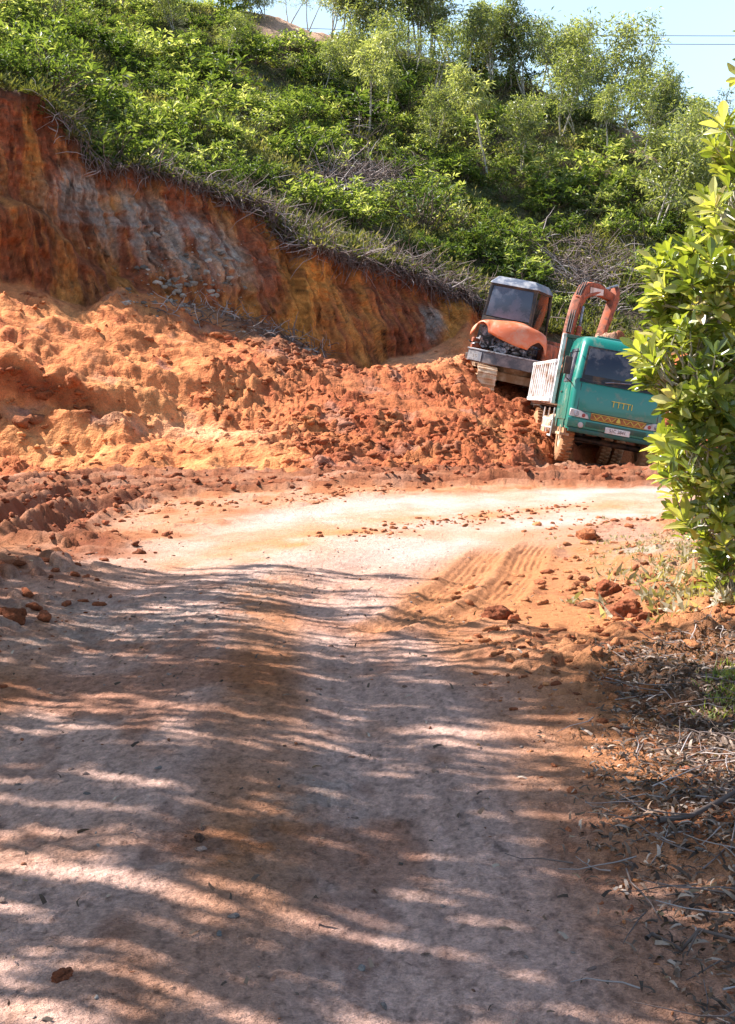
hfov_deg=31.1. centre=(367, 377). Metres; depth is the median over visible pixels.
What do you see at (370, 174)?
cut branches
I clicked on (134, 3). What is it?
shrub
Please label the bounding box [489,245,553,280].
shrub
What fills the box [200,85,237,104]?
shrub
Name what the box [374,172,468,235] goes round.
shrub
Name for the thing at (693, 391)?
roadside bush
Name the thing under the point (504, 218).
shrub
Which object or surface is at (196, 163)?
shrub
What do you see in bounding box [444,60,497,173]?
tree
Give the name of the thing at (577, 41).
tree
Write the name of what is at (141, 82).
shrub
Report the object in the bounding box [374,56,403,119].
tree
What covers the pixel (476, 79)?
shrub
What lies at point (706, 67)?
sky
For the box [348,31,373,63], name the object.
shrub
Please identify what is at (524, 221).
shrub
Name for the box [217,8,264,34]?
shrub
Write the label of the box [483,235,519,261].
shrub
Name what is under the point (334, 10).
tree
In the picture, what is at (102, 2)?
shrub
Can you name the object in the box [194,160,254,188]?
shrub
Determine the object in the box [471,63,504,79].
shrub
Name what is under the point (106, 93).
shrub
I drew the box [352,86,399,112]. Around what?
shrub
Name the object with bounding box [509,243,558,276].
shrub
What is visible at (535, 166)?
shrub
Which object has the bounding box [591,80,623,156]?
tree
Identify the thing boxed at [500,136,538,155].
shrub
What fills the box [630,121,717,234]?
tree
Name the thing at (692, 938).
fallen branch
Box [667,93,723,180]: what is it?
tree
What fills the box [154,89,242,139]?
shrub
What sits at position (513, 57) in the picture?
tree
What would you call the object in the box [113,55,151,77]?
shrub
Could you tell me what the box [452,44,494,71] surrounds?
shrub
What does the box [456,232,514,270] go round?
shrub
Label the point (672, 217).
shrub
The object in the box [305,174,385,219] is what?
shrub
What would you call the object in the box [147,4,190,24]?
shrub
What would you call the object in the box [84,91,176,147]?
shrub
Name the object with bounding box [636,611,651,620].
soil clod
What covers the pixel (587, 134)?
shrub
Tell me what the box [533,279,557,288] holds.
shrub
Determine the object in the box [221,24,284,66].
shrub
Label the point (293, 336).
root debris
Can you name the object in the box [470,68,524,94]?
shrub
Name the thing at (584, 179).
shrub
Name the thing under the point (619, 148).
shrub
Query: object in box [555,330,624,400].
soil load
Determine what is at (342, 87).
shrub
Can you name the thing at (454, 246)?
shrub
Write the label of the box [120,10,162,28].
shrub
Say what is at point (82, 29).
shrub
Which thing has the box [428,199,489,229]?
shrub
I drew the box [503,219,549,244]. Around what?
shrub
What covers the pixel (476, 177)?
shrub
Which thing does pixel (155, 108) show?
shrub
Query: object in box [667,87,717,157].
tree
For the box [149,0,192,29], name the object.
tree
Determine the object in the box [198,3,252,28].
shrub
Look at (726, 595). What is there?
grass
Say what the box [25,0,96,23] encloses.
shrub
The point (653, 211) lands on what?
shrub
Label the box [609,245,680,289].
shrub
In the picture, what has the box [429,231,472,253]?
shrub
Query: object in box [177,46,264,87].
shrub
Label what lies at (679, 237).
shrub
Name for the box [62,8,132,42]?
shrub
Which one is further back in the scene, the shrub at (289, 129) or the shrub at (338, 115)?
the shrub at (338, 115)
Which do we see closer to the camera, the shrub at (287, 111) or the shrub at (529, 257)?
the shrub at (529, 257)
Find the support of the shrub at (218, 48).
on the hillside
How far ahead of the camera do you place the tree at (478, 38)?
63.19 m
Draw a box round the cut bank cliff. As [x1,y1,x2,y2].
[0,88,688,368]
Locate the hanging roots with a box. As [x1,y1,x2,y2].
[55,109,486,317]
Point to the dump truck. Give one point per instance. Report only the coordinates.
(604, 403)
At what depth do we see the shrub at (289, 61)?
54.45 m
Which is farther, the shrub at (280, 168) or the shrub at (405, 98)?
the shrub at (405, 98)
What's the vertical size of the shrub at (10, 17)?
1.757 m
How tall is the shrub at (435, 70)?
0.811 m
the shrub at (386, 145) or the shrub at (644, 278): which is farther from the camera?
the shrub at (386, 145)
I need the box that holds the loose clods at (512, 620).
[0,462,734,1018]
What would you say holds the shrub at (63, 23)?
on the hillside
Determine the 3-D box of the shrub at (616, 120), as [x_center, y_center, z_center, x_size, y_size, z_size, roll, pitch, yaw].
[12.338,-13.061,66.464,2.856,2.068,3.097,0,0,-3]
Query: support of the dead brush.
on the cut bank cliff
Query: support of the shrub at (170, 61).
on the hillside
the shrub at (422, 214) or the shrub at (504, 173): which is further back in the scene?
the shrub at (504, 173)
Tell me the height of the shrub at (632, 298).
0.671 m
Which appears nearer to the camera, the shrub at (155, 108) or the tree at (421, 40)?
the shrub at (155, 108)
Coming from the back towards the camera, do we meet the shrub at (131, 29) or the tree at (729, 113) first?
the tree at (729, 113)
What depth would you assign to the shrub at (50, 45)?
42.16 m
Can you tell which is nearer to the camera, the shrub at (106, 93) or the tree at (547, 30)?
the shrub at (106, 93)
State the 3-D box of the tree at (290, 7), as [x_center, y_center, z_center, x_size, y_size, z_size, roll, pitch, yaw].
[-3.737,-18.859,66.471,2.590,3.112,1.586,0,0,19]
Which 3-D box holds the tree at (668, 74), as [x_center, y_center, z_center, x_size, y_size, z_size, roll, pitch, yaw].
[13.025,-12.318,59.754,3.473,4.433,3.834,0,0,15]
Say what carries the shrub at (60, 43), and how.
on the hillside
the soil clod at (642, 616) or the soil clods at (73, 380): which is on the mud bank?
the soil clods at (73, 380)
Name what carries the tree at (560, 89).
on the hillside
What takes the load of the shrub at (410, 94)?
on the hillside
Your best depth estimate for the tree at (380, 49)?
48.55 m
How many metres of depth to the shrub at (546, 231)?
44.49 m
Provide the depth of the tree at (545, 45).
64.13 m
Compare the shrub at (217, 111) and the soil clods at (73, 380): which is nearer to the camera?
the soil clods at (73, 380)
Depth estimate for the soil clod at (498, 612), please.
8.71 m
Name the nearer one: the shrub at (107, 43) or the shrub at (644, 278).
the shrub at (644, 278)
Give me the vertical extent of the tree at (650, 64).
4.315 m
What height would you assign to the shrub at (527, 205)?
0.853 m
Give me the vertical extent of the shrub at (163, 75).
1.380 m
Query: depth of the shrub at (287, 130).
44.66 m
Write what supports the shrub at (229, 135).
on the hillside
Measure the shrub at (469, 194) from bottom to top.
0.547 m
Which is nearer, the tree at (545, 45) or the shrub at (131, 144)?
the shrub at (131, 144)
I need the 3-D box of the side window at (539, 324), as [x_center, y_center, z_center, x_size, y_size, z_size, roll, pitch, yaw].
[4.155,-1.448,31.789,0.179,1.142,1.411,0,0,23]
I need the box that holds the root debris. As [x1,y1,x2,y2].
[150,287,350,364]
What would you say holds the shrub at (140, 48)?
on the hillside
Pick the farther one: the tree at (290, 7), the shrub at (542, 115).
the tree at (290, 7)
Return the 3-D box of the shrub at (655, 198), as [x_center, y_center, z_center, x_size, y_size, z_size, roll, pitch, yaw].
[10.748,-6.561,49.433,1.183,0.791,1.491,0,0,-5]
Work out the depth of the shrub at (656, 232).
46.04 m
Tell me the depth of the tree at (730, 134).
47.85 m
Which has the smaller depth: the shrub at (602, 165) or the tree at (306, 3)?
the shrub at (602, 165)
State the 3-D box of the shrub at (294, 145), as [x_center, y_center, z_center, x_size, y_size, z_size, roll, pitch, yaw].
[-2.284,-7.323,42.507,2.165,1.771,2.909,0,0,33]
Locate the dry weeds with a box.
[545,515,733,607]
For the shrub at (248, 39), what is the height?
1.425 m
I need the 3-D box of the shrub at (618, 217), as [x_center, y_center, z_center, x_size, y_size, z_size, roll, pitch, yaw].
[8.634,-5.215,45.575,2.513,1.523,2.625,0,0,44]
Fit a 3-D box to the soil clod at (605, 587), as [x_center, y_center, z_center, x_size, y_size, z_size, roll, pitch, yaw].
[1.730,1.540,9.511,0.277,0.173,0.184,0,0,-43]
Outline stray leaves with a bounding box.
[0,560,734,1023]
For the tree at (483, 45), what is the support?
on the hillside
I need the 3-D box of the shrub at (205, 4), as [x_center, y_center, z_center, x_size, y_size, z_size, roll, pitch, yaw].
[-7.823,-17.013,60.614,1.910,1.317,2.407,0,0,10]
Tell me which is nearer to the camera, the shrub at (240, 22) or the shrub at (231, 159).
the shrub at (231, 159)
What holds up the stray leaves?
on the dirt road
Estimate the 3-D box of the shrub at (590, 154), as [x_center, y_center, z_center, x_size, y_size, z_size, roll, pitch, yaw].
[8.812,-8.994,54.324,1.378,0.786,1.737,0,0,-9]
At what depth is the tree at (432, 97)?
48.54 m
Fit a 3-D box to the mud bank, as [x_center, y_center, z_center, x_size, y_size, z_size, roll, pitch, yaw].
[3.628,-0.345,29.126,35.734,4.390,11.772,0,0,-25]
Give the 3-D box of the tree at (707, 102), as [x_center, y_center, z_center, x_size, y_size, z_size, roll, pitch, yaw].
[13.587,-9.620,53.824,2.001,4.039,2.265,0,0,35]
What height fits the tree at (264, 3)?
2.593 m
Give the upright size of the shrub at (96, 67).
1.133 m
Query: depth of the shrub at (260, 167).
36.57 m
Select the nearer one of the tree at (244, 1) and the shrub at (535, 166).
the shrub at (535, 166)
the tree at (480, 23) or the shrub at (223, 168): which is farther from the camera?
the tree at (480, 23)
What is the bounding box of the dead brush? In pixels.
[26,71,498,315]
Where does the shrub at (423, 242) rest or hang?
on the hillside
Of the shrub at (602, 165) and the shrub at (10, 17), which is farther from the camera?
the shrub at (602, 165)
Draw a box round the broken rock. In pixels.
[88,220,315,354]
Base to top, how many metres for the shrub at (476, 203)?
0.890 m
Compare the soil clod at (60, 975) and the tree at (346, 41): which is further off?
the tree at (346, 41)
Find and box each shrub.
[0,0,38,26]
[0,1,24,32]
[0,4,26,27]
[0,12,96,79]
[0,18,30,47]
[0,42,33,75]
[3,35,82,89]
[7,0,55,23]
[7,33,113,111]
[14,21,51,40]
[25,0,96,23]
[30,34,66,58]
[33,18,78,55]
[35,6,108,41]
[35,14,80,36]
[47,52,102,81]
[58,60,102,100]
[61,0,94,14]
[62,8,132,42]
[71,65,147,127]
[78,0,121,13]
[78,23,158,66]
[83,5,130,31]
[83,7,110,24]
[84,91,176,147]
[87,85,142,123]
[87,117,169,163]
[92,115,137,144]
[100,20,156,48]
[106,0,161,23]
[110,27,168,66]
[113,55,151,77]
[116,93,169,124]
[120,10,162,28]
[128,71,169,98]
[132,27,207,64]
[134,58,202,90]
[142,129,221,181]
[143,0,189,7]
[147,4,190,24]
[147,53,195,73]
[149,69,244,116]
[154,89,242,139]
[158,117,210,157]
[163,35,214,63]
[167,98,212,124]
[170,151,211,173]
[174,23,209,45]
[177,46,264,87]
[179,57,219,82]
[180,0,214,12]
[182,12,214,28]
[186,142,216,160]
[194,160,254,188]
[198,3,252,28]
[198,138,246,160]
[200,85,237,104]
[202,0,252,12]
[209,25,279,54]
[209,107,235,121]
[211,119,256,147]
[212,42,248,60]
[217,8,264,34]
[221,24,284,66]
[221,155,255,172]
[222,155,278,190]
[225,114,244,132]
[226,81,273,112]
[235,92,316,131]
[240,126,265,144]
[244,110,281,135]
[244,158,291,178]
[248,91,281,111]
[261,29,296,59]
[263,131,303,159]
[266,27,326,53]
[267,118,334,172]
[269,50,303,70]
[269,171,346,217]
[271,83,309,101]
[272,120,311,137]
[273,83,327,106]
[274,88,336,121]
[275,125,330,146]
[275,197,292,206]
[279,47,355,85]
[285,136,354,176]
[293,86,366,122]
[302,113,347,135]
[305,121,364,146]
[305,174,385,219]
[306,69,357,100]
[313,39,351,58]
[314,131,373,162]
[317,189,401,229]
[318,85,398,128]
[325,60,372,92]
[325,110,353,122]
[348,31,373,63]
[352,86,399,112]
[354,118,402,142]
[360,182,395,209]
[362,100,430,138]
[365,133,411,157]
[366,178,417,210]
[372,68,444,114]
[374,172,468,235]
[378,58,434,83]
[378,146,441,180]
[378,172,449,211]
[381,130,413,142]
[386,229,416,248]
[399,87,419,99]
[400,230,441,253]
[406,130,443,153]
[409,71,449,90]
[410,143,478,179]
[412,167,465,196]
[417,65,449,75]
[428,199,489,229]
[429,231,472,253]
[429,237,472,265]
[436,110,481,130]
[438,148,476,168]
[438,184,469,205]
[439,151,497,187]
[444,141,462,152]
[448,116,518,152]
[450,220,518,250]
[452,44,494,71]
[456,98,522,135]
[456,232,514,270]
[457,113,496,140]
[459,208,549,258]
[460,71,483,86]
[460,192,479,201]
[462,197,497,217]
[463,141,500,170]
[466,261,507,277]
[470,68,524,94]
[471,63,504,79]
[475,72,503,92]
[482,178,525,202]
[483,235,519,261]
[484,163,521,185]
[485,210,513,225]
[487,152,518,169]
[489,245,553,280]
[497,102,548,133]
[498,141,579,196]
[499,63,545,89]
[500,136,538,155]
[503,185,543,198]
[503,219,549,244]
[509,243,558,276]
[510,217,536,229]
[518,194,556,214]
[524,174,586,212]
[525,96,555,114]
[531,225,552,237]
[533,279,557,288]
[545,211,587,237]
[546,149,575,166]
[549,165,617,205]
[550,99,581,120]
[552,292,572,308]
[559,148,634,185]
[566,108,603,124]
[567,182,627,217]
[569,126,618,150]
[573,149,598,157]
[582,130,644,161]
[588,204,655,240]
[591,185,641,219]
[593,163,658,195]
[609,101,641,131]
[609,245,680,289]
[619,264,673,289]
[622,292,645,310]
[625,262,681,285]
[630,195,682,221]
[631,217,671,239]
[641,173,660,186]
[641,208,705,234]
[641,235,683,271]
[642,192,670,210]
[644,185,691,210]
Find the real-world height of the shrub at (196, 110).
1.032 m
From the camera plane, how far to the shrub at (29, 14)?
47.19 m
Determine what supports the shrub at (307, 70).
on the hillside
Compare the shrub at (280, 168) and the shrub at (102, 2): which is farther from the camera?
the shrub at (102, 2)
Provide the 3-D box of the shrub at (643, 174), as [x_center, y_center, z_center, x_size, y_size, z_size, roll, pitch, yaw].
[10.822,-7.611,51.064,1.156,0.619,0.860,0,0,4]
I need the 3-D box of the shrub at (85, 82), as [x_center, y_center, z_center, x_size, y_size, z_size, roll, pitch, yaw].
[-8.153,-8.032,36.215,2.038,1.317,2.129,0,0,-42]
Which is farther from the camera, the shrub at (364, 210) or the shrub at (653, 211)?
the shrub at (653, 211)
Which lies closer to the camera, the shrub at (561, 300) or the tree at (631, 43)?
the shrub at (561, 300)
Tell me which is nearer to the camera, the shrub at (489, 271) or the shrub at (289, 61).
the shrub at (489, 271)
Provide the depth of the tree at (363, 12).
60.90 m
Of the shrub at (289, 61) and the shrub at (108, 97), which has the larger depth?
the shrub at (289, 61)
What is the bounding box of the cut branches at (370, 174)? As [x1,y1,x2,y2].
[261,78,655,333]
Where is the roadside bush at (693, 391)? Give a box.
[615,30,734,595]
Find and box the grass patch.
[689,657,734,731]
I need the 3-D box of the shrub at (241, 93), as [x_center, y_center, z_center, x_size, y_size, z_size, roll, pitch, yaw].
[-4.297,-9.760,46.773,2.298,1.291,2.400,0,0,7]
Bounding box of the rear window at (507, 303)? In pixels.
[486,285,533,322]
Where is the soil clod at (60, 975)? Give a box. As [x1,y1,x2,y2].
[51,967,73,982]
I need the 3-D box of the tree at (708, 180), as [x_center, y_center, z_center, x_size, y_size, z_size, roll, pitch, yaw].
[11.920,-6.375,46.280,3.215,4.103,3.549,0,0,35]
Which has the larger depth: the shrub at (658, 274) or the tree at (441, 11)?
the tree at (441, 11)
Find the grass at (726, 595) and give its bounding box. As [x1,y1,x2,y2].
[560,546,734,625]
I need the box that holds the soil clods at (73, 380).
[0,291,575,471]
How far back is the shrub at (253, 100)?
47.82 m
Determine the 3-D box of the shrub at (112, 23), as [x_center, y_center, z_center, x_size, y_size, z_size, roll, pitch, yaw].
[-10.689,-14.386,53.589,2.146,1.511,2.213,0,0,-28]
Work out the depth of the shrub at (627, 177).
49.72 m
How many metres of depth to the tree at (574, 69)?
55.82 m
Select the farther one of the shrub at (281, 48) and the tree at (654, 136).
the shrub at (281, 48)
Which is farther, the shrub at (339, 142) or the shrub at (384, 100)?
the shrub at (384, 100)
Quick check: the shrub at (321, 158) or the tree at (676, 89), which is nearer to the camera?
the shrub at (321, 158)
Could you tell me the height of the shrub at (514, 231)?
1.857 m
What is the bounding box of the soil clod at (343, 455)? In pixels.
[332,450,352,460]
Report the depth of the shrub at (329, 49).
59.12 m
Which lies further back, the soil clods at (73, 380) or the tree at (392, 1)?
the tree at (392, 1)
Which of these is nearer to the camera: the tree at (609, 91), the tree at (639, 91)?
the tree at (609, 91)
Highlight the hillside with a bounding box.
[1,0,729,339]
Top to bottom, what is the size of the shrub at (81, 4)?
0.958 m
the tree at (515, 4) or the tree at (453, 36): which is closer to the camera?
the tree at (453, 36)
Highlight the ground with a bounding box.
[0,459,734,930]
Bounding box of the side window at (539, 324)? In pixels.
[532,293,549,334]
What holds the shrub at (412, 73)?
on the hillside
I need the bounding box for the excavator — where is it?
[465,276,619,405]
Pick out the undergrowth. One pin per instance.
(24, 84)
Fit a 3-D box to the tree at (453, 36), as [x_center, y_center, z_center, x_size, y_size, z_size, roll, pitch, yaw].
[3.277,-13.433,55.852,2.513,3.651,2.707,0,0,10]
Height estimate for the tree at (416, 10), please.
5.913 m
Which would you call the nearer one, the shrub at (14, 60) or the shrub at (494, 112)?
the shrub at (14, 60)
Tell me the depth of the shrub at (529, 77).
63.17 m
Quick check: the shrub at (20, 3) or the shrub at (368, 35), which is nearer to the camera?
the shrub at (20, 3)
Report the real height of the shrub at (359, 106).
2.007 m
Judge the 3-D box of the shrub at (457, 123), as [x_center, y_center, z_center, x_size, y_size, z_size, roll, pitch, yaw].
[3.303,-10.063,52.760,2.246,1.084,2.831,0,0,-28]
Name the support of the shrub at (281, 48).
on the hillside
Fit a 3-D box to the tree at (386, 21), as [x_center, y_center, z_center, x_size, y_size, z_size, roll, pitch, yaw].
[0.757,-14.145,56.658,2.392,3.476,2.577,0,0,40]
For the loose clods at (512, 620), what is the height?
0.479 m
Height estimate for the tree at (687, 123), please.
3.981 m
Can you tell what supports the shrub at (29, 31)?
on the hillside
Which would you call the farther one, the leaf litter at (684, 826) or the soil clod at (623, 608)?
the soil clod at (623, 608)
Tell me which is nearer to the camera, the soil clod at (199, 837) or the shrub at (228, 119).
the soil clod at (199, 837)
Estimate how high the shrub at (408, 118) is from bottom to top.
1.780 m
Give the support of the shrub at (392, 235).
on the hillside
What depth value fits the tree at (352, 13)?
62.48 m
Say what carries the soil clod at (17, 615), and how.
on the dirt road
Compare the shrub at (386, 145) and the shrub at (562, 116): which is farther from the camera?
the shrub at (562, 116)
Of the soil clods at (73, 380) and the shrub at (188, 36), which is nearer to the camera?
the soil clods at (73, 380)
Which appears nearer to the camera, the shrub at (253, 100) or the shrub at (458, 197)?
the shrub at (458, 197)
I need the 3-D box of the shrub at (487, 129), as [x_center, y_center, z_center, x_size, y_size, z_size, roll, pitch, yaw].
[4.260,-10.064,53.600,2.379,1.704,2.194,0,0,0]
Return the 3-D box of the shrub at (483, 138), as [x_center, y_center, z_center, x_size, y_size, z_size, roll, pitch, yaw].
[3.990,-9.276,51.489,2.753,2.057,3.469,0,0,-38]
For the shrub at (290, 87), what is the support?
on the hillside
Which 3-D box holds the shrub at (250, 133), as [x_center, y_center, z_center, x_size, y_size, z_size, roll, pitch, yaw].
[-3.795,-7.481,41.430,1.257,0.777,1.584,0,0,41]
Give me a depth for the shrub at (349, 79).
55.13 m
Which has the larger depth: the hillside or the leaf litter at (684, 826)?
the hillside
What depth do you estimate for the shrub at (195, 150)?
36.63 m
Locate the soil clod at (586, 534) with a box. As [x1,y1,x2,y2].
[575,528,599,539]
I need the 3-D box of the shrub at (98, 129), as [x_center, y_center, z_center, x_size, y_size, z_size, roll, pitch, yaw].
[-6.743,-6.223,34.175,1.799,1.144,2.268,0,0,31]
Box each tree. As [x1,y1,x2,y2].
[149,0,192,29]
[214,9,257,57]
[237,0,260,14]
[243,0,276,18]
[276,0,309,22]
[296,0,325,30]
[303,35,347,88]
[315,0,352,37]
[326,0,376,36]
[328,15,392,93]
[330,0,412,55]
[335,0,415,35]
[348,24,396,135]
[353,5,415,83]
[370,0,457,62]
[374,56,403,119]
[378,20,432,83]
[388,0,417,62]
[391,24,425,55]
[394,0,471,59]
[412,1,454,66]
[413,76,472,152]
[415,17,473,88]
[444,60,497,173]
[454,0,499,72]
[454,0,530,91]
[457,0,503,75]
[471,0,549,97]
[488,86,555,174]
[489,0,530,88]
[498,17,561,97]
[506,3,586,115]
[522,14,560,88]
[532,38,612,137]
[537,13,604,94]
[539,7,625,107]
[544,64,583,140]
[555,49,624,128]
[578,6,675,124]
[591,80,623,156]
[602,91,664,154]
[612,65,692,155]
[618,53,693,146]
[621,48,661,132]
[621,69,675,131]
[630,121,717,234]
[632,122,704,226]
[657,74,696,113]
[657,144,730,235]
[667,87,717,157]
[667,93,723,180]
[670,104,723,196]
[671,93,716,169]
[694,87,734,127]
[706,101,734,129]
[711,114,734,215]
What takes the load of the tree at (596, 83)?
on the hillside
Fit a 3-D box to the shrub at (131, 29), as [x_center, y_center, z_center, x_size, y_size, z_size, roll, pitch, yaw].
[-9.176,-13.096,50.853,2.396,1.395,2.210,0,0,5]
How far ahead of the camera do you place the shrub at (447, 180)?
45.09 m
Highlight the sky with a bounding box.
[194,0,734,143]
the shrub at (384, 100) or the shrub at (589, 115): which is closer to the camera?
the shrub at (384, 100)
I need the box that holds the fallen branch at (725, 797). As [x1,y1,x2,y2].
[657,789,734,822]
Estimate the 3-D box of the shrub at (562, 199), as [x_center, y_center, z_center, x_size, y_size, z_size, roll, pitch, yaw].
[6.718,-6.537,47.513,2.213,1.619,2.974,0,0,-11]
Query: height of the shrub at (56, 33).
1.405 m
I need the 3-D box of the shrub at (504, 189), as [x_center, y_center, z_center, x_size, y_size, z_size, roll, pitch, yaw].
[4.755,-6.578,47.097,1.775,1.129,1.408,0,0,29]
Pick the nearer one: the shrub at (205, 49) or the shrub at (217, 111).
the shrub at (217, 111)
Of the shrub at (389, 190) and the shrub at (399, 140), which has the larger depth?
the shrub at (399, 140)
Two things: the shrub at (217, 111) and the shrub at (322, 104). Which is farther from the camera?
the shrub at (322, 104)
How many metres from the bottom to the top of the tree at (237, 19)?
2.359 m
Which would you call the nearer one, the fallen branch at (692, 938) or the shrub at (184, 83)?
the fallen branch at (692, 938)
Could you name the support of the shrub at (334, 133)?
on the hillside
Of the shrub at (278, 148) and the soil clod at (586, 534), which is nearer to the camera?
the soil clod at (586, 534)
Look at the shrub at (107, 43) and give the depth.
47.60 m
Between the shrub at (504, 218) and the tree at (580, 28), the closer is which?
the shrub at (504, 218)
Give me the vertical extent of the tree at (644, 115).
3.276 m
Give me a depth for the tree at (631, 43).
61.77 m
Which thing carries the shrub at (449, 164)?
on the hillside
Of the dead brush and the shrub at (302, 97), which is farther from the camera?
the shrub at (302, 97)
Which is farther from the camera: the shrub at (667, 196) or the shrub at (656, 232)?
the shrub at (667, 196)
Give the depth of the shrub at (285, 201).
35.79 m
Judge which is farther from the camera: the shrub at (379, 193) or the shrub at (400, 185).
the shrub at (400, 185)
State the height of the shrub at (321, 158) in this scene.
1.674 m
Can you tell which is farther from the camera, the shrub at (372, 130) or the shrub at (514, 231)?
the shrub at (372, 130)
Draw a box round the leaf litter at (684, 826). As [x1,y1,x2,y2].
[555,612,734,1023]
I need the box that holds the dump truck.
[527,333,665,465]
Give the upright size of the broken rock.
3.842 m
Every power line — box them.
[304,28,698,35]
[433,40,734,44]
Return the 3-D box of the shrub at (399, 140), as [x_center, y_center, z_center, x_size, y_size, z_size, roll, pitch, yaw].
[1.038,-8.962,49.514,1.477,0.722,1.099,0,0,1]
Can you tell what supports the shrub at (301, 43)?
on the hillside
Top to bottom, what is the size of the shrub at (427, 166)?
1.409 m
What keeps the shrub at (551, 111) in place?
on the hillside
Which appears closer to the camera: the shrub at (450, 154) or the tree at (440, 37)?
the shrub at (450, 154)
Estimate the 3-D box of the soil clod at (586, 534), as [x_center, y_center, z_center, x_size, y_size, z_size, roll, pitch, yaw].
[2.174,1.573,13.025,0.261,0.186,0.172,0,0,41]
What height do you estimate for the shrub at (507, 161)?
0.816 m
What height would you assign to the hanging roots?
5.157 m
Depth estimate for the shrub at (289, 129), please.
45.62 m
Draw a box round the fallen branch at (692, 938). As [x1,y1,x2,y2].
[644,927,734,955]
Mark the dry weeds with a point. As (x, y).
(639, 542)
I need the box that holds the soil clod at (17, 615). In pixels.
[0,607,26,624]
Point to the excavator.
(511, 343)
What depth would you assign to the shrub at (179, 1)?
59.95 m
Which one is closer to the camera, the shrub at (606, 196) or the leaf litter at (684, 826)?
the leaf litter at (684, 826)
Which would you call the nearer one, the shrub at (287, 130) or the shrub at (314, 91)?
the shrub at (287, 130)
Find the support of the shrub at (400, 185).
on the hillside
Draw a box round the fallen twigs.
[505,610,734,1023]
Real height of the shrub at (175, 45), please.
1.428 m
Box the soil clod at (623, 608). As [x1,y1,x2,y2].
[607,599,642,617]
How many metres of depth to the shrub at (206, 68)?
48.76 m
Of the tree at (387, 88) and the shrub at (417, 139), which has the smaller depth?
the shrub at (417, 139)
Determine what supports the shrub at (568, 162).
on the hillside
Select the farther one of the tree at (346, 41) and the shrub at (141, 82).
the tree at (346, 41)
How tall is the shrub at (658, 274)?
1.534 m
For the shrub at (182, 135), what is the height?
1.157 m
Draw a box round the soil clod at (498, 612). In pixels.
[481,605,513,619]
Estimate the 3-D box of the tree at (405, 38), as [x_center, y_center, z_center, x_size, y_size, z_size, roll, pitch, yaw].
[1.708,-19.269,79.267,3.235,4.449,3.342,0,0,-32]
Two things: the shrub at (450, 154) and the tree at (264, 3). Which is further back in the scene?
the tree at (264, 3)
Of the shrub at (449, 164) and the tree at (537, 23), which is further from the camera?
the tree at (537, 23)
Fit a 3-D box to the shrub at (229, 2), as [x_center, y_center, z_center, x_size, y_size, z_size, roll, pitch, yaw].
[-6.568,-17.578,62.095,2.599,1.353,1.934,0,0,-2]
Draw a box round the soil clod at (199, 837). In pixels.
[194,833,204,842]
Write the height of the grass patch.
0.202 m
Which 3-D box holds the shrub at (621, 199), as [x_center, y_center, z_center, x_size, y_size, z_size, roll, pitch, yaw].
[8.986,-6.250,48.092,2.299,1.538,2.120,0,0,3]
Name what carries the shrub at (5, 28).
on the hillside
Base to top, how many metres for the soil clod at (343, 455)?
0.296 m
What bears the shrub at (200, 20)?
on the hillside
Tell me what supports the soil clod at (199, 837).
on the dirt road
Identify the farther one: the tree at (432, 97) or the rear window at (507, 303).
the tree at (432, 97)
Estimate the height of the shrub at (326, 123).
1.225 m
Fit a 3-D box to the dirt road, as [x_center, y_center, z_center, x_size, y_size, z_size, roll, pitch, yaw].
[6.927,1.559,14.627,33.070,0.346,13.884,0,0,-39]
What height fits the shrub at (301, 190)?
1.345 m
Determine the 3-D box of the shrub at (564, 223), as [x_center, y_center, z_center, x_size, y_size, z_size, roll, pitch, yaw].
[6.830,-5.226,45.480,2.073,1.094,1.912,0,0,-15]
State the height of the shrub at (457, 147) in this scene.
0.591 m
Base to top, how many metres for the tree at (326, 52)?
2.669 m
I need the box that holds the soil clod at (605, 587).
[595,579,621,597]
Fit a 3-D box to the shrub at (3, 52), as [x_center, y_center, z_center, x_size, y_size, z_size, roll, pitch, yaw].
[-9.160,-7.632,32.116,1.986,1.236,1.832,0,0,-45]
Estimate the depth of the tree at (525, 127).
49.18 m
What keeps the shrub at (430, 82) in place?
on the hillside
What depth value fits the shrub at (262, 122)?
44.34 m
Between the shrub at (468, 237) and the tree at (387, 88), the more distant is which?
the tree at (387, 88)
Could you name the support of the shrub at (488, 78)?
on the hillside
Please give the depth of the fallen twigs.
4.62 m
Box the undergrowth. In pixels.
[0,0,733,340]
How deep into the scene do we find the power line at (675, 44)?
105.77 m
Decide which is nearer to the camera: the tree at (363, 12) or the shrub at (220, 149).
the shrub at (220, 149)
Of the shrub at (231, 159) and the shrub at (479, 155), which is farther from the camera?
the shrub at (479, 155)
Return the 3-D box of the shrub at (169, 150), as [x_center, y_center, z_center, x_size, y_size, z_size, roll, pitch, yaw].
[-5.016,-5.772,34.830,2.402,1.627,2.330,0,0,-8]
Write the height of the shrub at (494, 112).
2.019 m
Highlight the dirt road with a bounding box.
[0,482,734,1023]
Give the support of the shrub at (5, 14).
on the hillside
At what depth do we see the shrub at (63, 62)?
33.12 m
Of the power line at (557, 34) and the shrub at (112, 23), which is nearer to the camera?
the shrub at (112, 23)
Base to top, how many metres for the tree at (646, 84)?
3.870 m
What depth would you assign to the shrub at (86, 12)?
53.67 m
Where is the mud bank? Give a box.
[0,283,717,475]
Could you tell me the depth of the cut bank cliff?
31.30 m
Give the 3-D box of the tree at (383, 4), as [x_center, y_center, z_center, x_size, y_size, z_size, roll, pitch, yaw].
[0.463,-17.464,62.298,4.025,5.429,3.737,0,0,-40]
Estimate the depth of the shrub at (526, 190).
47.52 m

